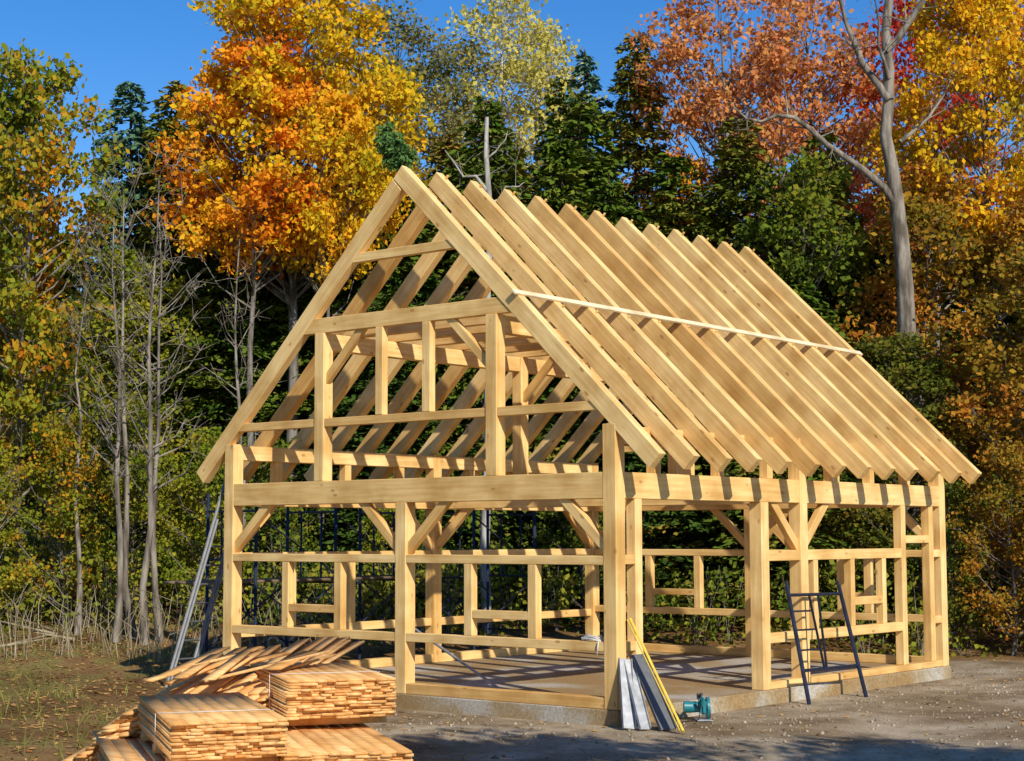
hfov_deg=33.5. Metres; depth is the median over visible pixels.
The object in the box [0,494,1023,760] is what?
ground
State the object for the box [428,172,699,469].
rafter
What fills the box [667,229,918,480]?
rafter
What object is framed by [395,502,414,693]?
post front
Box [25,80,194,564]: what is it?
hemlock tree
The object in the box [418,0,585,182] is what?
birch tree
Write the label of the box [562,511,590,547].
brace
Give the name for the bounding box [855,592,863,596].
window sill
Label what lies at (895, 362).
maple tree
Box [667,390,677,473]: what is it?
queen post rear
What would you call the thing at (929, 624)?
stud
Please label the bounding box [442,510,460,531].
brace
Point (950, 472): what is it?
rafter
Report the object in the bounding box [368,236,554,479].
rafter
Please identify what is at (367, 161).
maple tree
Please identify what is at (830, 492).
girt
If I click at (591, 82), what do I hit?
spruce tree
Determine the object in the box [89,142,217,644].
bare sapling
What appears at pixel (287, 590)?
window stud
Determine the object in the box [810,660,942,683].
sill
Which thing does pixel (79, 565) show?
bare sapling
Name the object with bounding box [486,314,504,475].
queen post front
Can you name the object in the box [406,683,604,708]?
sill front
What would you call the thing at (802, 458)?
rafter
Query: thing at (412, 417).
gable rail front
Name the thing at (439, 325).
collar tie
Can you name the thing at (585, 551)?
rail
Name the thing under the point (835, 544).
shrub
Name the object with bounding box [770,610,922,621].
rail lower rear
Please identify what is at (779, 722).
gravel stones
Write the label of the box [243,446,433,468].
plate
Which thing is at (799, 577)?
post
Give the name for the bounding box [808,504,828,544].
brace
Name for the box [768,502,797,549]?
brace
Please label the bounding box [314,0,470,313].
poplar tree
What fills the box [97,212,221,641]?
bare sapling
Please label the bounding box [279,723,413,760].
lumber stack
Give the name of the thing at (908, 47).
maple tree
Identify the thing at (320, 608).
window sill
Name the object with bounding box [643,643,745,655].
sill rear
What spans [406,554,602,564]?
horizontal rail
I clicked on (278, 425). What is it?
gable rail front
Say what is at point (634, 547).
door stud
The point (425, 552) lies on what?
rail
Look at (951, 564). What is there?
shrub
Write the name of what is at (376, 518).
brace front
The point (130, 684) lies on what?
fallen leaves
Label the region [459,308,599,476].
rafter
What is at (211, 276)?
hemlock tree
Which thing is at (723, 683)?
concrete slab
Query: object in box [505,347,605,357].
collar tie
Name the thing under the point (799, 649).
scaffold frame
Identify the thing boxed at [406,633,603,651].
horizontal rail
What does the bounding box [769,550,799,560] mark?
rail
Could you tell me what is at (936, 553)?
rail
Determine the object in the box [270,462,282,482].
stub stud
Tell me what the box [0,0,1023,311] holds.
sky
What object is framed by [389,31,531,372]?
poplar tree
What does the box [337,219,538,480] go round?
rafter
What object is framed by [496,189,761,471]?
rafter
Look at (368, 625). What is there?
rail
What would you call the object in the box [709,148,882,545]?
tree
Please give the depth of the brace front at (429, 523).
23.11 m
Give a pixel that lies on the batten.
(632, 312)
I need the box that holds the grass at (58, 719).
[0,605,323,760]
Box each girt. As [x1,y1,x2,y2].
[251,502,432,508]
[448,507,591,511]
[625,472,799,502]
[807,480,938,506]
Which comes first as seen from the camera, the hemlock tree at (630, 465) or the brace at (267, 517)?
the brace at (267, 517)
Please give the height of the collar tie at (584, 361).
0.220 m
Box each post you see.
[425,455,441,662]
[512,357,527,474]
[677,369,694,474]
[788,438,809,684]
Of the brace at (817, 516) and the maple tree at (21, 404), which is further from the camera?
the maple tree at (21, 404)
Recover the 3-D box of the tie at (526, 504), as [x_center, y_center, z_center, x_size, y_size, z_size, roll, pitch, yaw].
[1.395,1.825,26.914,6.920,0.330,0.190,-4,-7,40]
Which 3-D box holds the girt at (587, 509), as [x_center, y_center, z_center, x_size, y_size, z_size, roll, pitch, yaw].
[0.090,2.193,30.896,0.186,0.330,4.280,-4,-7,40]
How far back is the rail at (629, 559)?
21.23 m
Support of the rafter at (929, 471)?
on the plate
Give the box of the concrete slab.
[366,650,950,726]
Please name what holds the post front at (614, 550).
on the concrete slab
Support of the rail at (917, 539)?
attached to the stud at (900, 572)
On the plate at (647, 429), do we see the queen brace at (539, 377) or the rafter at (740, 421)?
the rafter at (740, 421)
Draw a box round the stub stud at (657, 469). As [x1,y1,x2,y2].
[646,446,660,473]
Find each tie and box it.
[304,297,511,335]
[343,303,547,337]
[388,308,580,341]
[412,314,613,345]
[435,499,785,508]
[445,319,632,350]
[484,335,647,352]
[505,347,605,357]
[534,351,636,360]
[581,354,641,363]
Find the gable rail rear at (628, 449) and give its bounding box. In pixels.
[599,446,665,453]
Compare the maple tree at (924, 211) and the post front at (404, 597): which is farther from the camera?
the maple tree at (924, 211)
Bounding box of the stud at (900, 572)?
[893,506,908,664]
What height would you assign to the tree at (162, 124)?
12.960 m
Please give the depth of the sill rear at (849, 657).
28.80 m
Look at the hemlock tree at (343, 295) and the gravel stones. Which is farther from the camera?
the hemlock tree at (343, 295)
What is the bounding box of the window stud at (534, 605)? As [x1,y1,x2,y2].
[528,564,541,638]
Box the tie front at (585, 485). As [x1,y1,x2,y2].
[234,472,602,505]
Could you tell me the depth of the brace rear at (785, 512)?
29.85 m
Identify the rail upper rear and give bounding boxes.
[595,549,743,555]
[906,550,921,556]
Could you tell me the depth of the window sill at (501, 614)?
22.14 m
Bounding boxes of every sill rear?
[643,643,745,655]
[771,649,923,663]
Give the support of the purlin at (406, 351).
attached to the queen post at (520, 428)
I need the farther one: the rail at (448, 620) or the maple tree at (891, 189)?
the maple tree at (891, 189)
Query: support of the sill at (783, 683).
on the concrete slab
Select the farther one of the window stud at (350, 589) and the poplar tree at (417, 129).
the poplar tree at (417, 129)
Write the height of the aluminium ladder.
3.223 m
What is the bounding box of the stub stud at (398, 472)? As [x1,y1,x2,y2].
[393,467,403,478]
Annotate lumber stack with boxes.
[92,731,165,760]
[137,692,288,760]
[250,660,396,725]
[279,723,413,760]
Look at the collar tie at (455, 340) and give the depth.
26.02 m
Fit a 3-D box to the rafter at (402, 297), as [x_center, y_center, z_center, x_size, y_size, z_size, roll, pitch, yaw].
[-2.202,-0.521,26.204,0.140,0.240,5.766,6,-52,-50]
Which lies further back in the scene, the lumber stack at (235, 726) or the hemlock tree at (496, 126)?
the hemlock tree at (496, 126)
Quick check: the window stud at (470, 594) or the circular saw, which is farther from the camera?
the window stud at (470, 594)
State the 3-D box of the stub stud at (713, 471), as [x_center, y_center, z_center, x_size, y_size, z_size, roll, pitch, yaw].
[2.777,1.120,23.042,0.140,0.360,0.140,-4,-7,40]
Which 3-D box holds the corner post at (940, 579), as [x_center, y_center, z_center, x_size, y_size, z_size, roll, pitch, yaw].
[7.000,2.907,27.988,0.200,3.520,0.200,-4,-7,40]
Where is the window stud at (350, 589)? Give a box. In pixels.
[346,562,355,621]
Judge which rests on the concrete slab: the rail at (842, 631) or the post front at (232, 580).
the post front at (232, 580)
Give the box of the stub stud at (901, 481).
[898,474,909,484]
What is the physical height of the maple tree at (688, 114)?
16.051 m
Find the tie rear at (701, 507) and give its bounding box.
[593,503,917,511]
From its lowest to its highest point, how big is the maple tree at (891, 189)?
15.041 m
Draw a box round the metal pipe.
[415,628,499,688]
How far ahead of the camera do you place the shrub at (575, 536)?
36.66 m
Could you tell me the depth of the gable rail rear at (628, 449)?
32.12 m
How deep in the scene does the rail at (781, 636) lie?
23.94 m
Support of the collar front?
attached to the rafter at (611, 409)
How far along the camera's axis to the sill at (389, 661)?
27.87 m
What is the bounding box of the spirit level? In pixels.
[627,618,684,732]
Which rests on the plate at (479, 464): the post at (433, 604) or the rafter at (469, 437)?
the rafter at (469, 437)
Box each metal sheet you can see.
[618,657,636,729]
[624,659,650,729]
[629,653,675,730]
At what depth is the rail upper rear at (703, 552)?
31.03 m
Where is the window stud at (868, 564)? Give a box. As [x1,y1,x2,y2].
[863,559,874,612]
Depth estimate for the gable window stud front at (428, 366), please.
23.28 m
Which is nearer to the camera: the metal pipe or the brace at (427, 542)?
the metal pipe
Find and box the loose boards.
[62,636,364,760]
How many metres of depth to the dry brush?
32.40 m
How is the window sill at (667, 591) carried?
attached to the window stud at (649, 579)
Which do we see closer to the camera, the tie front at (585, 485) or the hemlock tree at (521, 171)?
the tie front at (585, 485)
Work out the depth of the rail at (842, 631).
25.65 m
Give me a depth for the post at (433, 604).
28.98 m
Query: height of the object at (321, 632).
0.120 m
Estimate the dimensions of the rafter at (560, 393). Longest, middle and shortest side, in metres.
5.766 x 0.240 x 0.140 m
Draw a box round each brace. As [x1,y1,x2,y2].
[242,507,276,549]
[415,517,431,549]
[436,509,473,549]
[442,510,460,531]
[523,357,555,401]
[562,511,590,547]
[747,504,788,548]
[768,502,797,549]
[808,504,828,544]
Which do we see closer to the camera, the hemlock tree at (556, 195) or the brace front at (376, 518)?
the brace front at (376, 518)
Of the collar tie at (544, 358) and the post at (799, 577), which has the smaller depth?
the post at (799, 577)
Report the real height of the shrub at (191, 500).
4.429 m
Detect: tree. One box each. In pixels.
[0,38,130,618]
[0,121,76,472]
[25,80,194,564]
[37,243,213,539]
[96,80,223,552]
[116,231,261,588]
[129,258,326,601]
[141,152,286,531]
[142,32,376,607]
[160,0,443,550]
[163,250,363,604]
[238,54,417,595]
[243,276,392,613]
[264,214,421,596]
[265,305,479,619]
[312,54,442,315]
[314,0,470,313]
[323,196,509,609]
[379,132,533,544]
[380,95,570,614]
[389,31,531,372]
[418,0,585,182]
[422,148,575,608]
[445,117,532,633]
[455,136,664,610]
[466,18,612,185]
[476,91,662,572]
[515,172,700,617]
[525,76,595,192]
[537,49,616,210]
[541,385,744,631]
[562,153,741,606]
[595,33,706,473]
[603,385,857,629]
[616,0,853,262]
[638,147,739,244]
[663,116,817,582]
[687,274,922,627]
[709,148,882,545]
[713,0,914,295]
[725,121,909,605]
[733,0,982,629]
[818,329,985,585]
[820,0,1023,354]
[826,154,1023,519]
[826,242,1007,614]
[854,0,1023,592]
[920,241,1023,577]
[969,189,1023,504]
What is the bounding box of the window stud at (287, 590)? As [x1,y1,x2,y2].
[282,562,293,626]
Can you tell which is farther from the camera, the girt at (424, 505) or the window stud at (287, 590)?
the girt at (424, 505)
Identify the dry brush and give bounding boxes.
[0,568,330,663]
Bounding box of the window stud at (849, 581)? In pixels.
[844,559,855,625]
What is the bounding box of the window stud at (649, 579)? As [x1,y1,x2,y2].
[645,555,654,606]
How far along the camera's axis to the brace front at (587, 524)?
21.41 m
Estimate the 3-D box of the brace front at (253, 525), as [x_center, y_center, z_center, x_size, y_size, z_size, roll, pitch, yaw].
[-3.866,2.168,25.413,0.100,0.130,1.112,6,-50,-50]
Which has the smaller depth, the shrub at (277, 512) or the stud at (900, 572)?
the stud at (900, 572)
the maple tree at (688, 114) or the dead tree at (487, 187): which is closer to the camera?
the dead tree at (487, 187)
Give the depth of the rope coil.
21.14 m
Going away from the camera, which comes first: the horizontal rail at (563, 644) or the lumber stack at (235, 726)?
the lumber stack at (235, 726)
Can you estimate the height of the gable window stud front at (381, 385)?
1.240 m
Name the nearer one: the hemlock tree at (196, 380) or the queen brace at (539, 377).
the queen brace at (539, 377)
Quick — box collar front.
[353,240,454,263]
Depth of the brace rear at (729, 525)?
30.56 m
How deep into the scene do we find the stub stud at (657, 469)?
21.84 m
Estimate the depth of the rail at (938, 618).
27.67 m
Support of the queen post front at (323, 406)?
on the tie front at (585, 485)
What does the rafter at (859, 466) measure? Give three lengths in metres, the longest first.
6.067 x 0.240 x 0.140 m
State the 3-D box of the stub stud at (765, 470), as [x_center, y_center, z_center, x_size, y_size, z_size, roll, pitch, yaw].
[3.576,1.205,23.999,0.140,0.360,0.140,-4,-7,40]
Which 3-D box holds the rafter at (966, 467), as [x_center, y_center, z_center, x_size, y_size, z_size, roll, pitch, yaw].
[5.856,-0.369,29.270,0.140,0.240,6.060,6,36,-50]
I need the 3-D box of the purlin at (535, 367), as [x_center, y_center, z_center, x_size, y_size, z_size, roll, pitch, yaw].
[1.569,-0.097,29.866,0.160,0.235,4.280,-4,-7,40]
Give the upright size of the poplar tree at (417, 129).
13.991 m
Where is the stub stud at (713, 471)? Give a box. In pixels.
[710,465,723,476]
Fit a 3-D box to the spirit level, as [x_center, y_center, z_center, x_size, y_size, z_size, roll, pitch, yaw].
[1.722,3.544,20.559,0.099,1.309,1.123,3,-6,-31]
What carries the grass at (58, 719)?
on the ground at (936, 722)
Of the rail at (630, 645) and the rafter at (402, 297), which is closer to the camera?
the rail at (630, 645)
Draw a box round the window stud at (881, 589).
[875,558,886,623]
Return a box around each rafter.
[197,179,405,482]
[243,188,441,483]
[282,196,475,481]
[304,203,508,481]
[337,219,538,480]
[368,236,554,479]
[394,165,665,467]
[404,252,569,477]
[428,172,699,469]
[442,270,585,476]
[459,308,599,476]
[463,180,732,471]
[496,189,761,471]
[505,364,587,474]
[527,196,791,473]
[528,382,604,473]
[552,388,619,462]
[558,204,820,476]
[576,386,646,462]
[587,210,846,477]
[615,217,871,478]
[642,224,895,479]
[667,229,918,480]
[692,235,940,481]
[716,241,961,482]
[739,246,981,483]
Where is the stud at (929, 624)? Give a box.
[921,506,935,660]
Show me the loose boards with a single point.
(216, 670)
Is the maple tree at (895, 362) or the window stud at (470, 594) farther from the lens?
the maple tree at (895, 362)
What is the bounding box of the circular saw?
[675,692,712,722]
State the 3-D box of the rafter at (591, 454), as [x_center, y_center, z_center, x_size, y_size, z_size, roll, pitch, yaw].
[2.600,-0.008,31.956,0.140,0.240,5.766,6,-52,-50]
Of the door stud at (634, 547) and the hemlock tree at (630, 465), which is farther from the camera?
the hemlock tree at (630, 465)
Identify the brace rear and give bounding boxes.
[710,510,743,546]
[769,509,788,537]
[889,507,920,534]
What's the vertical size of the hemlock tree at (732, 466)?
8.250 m
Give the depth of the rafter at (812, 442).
25.56 m
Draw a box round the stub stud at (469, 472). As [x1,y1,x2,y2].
[464,470,474,475]
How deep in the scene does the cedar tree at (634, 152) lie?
43.48 m
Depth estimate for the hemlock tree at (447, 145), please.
42.68 m
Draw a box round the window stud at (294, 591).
[294,562,295,625]
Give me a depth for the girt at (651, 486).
22.69 m
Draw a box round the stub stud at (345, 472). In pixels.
[340,465,350,479]
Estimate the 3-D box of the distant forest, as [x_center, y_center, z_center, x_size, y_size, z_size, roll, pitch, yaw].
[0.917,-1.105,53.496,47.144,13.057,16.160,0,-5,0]
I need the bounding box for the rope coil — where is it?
[581,634,603,654]
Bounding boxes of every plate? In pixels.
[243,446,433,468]
[442,456,591,473]
[624,427,798,452]
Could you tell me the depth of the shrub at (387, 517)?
36.01 m
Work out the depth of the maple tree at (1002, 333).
36.31 m
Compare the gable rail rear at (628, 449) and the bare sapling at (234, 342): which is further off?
the bare sapling at (234, 342)
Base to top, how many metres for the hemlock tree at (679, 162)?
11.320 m
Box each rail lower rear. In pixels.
[595,605,744,615]
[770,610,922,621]
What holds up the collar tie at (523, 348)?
on the purlin at (406, 351)
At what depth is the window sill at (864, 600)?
25.92 m
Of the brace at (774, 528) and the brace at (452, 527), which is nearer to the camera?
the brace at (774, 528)
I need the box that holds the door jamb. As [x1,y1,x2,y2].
[749,502,770,690]
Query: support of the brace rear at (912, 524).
on the rail upper rear at (913, 553)
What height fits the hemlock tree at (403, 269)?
10.677 m
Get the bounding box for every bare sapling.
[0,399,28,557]
[47,242,135,634]
[48,210,171,642]
[69,141,185,639]
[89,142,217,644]
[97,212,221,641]
[191,197,286,616]
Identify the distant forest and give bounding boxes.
[0,188,1023,522]
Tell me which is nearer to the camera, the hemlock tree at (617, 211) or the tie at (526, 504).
the tie at (526, 504)
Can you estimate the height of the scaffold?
3.050 m
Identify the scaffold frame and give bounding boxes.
[785,580,867,704]
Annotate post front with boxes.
[223,444,242,654]
[314,333,332,480]
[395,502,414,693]
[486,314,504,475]
[602,423,625,709]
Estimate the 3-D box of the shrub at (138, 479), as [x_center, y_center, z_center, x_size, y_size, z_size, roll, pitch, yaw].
[-8.005,2.760,35.905,2.878,5.167,3.086,-2,-6,20]
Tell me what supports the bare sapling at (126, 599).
on the ground at (936, 722)
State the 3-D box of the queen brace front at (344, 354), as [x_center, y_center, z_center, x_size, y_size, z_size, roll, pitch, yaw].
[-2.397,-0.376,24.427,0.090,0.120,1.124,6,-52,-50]
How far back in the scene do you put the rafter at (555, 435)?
31.32 m
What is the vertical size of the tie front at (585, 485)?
0.330 m
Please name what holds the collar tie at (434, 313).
on the queen post front at (323, 406)
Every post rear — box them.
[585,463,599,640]
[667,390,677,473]
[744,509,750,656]
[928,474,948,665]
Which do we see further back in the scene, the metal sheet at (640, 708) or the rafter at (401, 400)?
the rafter at (401, 400)
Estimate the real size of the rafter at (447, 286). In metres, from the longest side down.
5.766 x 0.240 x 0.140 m
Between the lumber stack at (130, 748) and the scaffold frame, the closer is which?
the lumber stack at (130, 748)
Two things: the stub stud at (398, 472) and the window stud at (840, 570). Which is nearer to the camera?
the stub stud at (398, 472)
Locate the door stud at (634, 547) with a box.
[626,499,643,695]
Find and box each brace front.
[234,505,274,552]
[326,329,367,383]
[358,503,394,550]
[408,502,452,554]
[446,319,485,366]
[558,499,602,551]
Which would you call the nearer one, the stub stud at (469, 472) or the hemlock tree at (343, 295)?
the stub stud at (469, 472)
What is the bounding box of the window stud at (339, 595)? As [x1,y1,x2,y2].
[334,562,346,629]
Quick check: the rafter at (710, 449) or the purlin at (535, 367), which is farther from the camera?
the purlin at (535, 367)
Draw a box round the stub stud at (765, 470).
[759,459,772,478]
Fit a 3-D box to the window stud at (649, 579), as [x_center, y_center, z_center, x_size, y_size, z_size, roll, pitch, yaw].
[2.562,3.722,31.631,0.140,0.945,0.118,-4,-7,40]
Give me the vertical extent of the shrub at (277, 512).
4.060 m
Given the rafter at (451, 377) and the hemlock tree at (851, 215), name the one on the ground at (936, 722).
the hemlock tree at (851, 215)
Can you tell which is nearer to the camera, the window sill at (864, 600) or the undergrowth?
the window sill at (864, 600)
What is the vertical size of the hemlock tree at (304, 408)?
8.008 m
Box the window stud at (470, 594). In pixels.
[464,564,476,635]
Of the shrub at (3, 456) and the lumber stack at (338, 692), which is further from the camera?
the shrub at (3, 456)
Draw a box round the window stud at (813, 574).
[808,560,818,628]
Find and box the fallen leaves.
[0,616,1023,760]
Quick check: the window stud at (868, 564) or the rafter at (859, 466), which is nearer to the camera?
the rafter at (859, 466)
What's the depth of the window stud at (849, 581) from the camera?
25.56 m
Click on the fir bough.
(395, 151)
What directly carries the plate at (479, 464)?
attached to the post at (433, 604)
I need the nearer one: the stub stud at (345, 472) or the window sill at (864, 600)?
the window sill at (864, 600)
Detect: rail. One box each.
[241,618,430,636]
[242,550,431,554]
[442,548,590,554]
[442,609,590,624]
[625,555,634,564]
[626,641,635,651]
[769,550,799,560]
[770,631,801,642]
[808,548,901,559]
[809,622,902,639]
[906,535,928,542]
[934,550,939,556]
[935,615,941,622]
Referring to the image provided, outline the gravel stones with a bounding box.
[375,667,1023,760]
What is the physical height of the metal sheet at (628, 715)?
0.846 m
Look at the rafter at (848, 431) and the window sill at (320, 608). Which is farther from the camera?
the rafter at (848, 431)
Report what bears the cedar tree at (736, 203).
on the ground at (936, 722)
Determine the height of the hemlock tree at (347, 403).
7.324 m
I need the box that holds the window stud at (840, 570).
[837,559,843,611]
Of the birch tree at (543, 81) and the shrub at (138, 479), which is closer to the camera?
the shrub at (138, 479)
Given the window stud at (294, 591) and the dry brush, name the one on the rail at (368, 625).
the window stud at (294, 591)
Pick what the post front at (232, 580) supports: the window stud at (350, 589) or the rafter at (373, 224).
the rafter at (373, 224)
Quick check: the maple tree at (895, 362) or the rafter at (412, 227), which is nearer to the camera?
the rafter at (412, 227)
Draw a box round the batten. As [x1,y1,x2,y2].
[511,289,862,354]
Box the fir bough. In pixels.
[373,121,419,172]
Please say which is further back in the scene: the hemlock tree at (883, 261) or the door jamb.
the hemlock tree at (883, 261)
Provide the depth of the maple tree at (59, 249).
38.69 m
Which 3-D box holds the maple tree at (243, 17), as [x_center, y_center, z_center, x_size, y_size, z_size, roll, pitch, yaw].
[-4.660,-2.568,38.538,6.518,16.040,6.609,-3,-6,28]
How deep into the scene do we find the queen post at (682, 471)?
25.86 m
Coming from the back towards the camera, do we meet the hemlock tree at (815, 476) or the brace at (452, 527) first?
the hemlock tree at (815, 476)
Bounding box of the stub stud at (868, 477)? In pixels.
[862,469,873,482]
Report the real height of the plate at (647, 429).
0.220 m
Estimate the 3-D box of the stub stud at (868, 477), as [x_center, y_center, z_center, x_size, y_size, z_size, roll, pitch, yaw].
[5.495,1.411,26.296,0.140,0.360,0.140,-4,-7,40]
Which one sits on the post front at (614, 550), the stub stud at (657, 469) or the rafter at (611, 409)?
the rafter at (611, 409)
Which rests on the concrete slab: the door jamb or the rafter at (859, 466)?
the door jamb
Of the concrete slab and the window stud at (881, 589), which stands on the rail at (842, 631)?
the window stud at (881, 589)
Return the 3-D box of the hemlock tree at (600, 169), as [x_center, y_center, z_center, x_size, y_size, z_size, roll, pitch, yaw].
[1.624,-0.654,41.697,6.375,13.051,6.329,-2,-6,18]
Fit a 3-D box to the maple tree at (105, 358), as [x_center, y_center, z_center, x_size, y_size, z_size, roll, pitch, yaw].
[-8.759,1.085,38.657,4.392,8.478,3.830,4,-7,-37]
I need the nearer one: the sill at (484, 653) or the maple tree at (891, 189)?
the sill at (484, 653)
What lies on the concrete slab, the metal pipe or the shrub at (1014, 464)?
the metal pipe
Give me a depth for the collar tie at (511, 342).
26.32 m
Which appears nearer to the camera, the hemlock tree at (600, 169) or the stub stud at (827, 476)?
the stub stud at (827, 476)
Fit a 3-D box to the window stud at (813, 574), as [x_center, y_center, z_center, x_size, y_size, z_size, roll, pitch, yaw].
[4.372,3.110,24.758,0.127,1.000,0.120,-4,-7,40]
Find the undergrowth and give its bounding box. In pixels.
[0,510,1023,659]
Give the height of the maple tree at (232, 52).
13.235 m
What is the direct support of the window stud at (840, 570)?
on the rail lower rear at (840, 615)
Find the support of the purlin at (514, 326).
attached to the queen post at (682, 471)
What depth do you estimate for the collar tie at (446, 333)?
25.20 m
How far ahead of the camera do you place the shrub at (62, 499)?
34.48 m
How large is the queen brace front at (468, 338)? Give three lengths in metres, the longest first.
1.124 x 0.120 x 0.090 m
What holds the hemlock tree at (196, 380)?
on the ground at (936, 722)
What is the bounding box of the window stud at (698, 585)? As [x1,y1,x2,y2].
[694,556,703,607]
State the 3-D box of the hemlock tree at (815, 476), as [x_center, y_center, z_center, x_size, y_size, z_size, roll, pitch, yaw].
[6.241,1.653,36.980,6.085,7.990,6.041,0,-5,-6]
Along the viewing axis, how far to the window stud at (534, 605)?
21.81 m
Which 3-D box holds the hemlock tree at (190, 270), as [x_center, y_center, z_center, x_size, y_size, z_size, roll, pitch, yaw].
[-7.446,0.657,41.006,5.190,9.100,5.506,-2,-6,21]
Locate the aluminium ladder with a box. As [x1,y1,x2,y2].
[165,479,245,686]
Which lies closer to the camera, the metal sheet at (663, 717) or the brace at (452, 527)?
the metal sheet at (663, 717)
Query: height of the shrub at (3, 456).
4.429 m
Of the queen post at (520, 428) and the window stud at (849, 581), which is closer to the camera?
the window stud at (849, 581)
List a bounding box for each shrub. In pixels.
[0,408,116,625]
[0,439,41,608]
[67,390,200,607]
[137,426,262,614]
[242,440,331,617]
[353,470,424,618]
[528,468,603,620]
[807,465,918,621]
[890,479,1003,647]
[945,436,1023,655]
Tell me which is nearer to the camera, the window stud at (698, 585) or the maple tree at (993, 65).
the window stud at (698, 585)
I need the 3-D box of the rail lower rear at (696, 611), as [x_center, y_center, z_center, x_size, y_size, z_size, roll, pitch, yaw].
[2.902,4.226,31.302,3.360,0.120,0.124,-4,-7,40]
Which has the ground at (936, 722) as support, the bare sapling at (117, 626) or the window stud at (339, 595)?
the bare sapling at (117, 626)
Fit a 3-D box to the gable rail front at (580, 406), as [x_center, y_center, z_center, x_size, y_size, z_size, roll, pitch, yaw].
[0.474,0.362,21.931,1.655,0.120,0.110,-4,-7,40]
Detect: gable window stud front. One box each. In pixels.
[375,326,387,414]
[422,321,434,411]
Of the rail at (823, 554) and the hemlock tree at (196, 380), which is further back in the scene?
the hemlock tree at (196, 380)
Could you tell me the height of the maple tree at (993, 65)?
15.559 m
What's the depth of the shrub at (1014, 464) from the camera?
32.66 m
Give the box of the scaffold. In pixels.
[163,494,535,658]
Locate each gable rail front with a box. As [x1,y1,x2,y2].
[239,419,313,431]
[324,408,485,426]
[497,401,597,415]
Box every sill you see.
[289,603,333,612]
[344,654,432,667]
[441,647,573,661]
[472,610,527,619]
[652,588,693,594]
[771,678,802,688]
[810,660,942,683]
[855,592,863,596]
[855,595,882,604]
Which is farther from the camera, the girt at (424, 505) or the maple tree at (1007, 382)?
the maple tree at (1007, 382)
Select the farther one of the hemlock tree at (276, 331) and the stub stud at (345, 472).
the hemlock tree at (276, 331)
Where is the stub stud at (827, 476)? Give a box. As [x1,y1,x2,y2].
[823,468,835,481]
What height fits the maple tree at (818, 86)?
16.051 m
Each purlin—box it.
[333,334,519,371]
[505,315,663,353]
[528,359,669,389]

